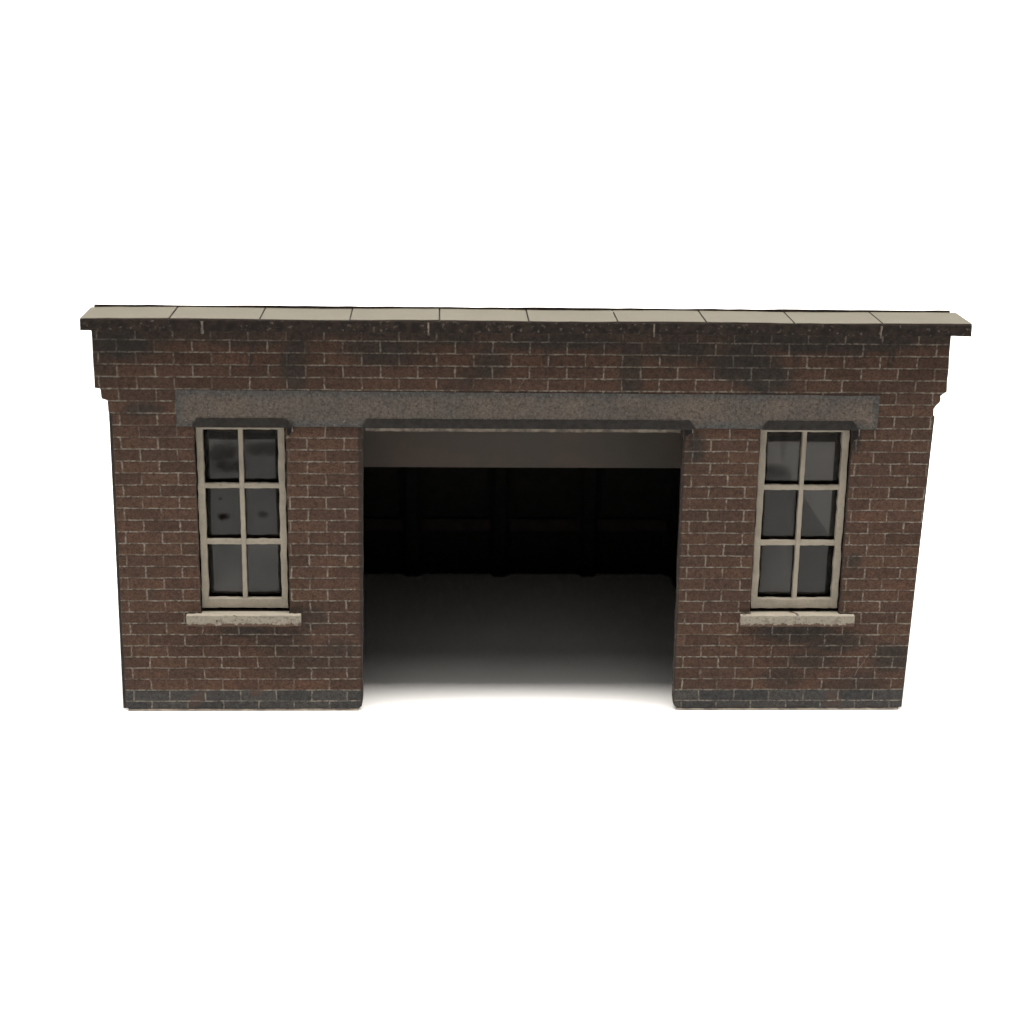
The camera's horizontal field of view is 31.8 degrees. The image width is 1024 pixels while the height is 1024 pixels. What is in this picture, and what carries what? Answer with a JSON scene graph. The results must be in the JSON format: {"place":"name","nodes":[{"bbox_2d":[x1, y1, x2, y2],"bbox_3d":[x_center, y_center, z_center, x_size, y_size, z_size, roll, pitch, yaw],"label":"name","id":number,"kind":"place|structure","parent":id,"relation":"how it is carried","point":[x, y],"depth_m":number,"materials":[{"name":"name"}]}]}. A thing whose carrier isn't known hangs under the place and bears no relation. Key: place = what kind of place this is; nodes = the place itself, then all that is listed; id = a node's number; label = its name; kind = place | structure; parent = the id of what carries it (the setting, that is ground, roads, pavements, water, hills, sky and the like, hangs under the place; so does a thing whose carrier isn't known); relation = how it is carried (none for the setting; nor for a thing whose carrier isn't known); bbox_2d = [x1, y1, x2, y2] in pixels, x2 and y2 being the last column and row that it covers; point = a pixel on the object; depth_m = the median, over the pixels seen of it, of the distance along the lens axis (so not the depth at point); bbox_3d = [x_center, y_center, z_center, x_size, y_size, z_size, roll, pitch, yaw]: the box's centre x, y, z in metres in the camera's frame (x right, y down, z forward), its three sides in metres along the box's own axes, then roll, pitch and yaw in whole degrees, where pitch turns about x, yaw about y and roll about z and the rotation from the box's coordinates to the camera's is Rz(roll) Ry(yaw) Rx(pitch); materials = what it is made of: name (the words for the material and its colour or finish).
{"place":"outdoors","nodes":[
{"label":"outdoors","id":0,"kind":"place"},
{"bbox_2d":[0,0,1023,1023],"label":"ground","id":1,"kind":"structure","parent":0,"point":[519,801],"depth_m":17.98,"materials":[{"name":"white paper"}]},
{"bbox_2d":[79,304,971,710],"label":"model garage","id":2,"kind":"structure","parent":0,"point":[725,470],"depth_m":14.88,"materials":[{"name":"brick"}]},
{"bbox_2d":[186,427,300,626],"bbox_3d":[-2.237,0.020,15.082,0.950,1.767,0.696,0,17,-2],"label":"window","id":3,"kind":"structure","parent":2,"relation":"in","point":[243,513],"depth_m":14.91,"materials":[{"name":"grey glass"}]},
{"bbox_2d":[739,429,854,626],"bbox_3d":[2.418,0.132,15.025,0.968,1.703,0.176,0,17,-2],"label":"window","id":4,"kind":"structure","parent":2,"relation":"in","point":[802,475],"depth_m":15.09,"materials":[{"name":"grey glass"}]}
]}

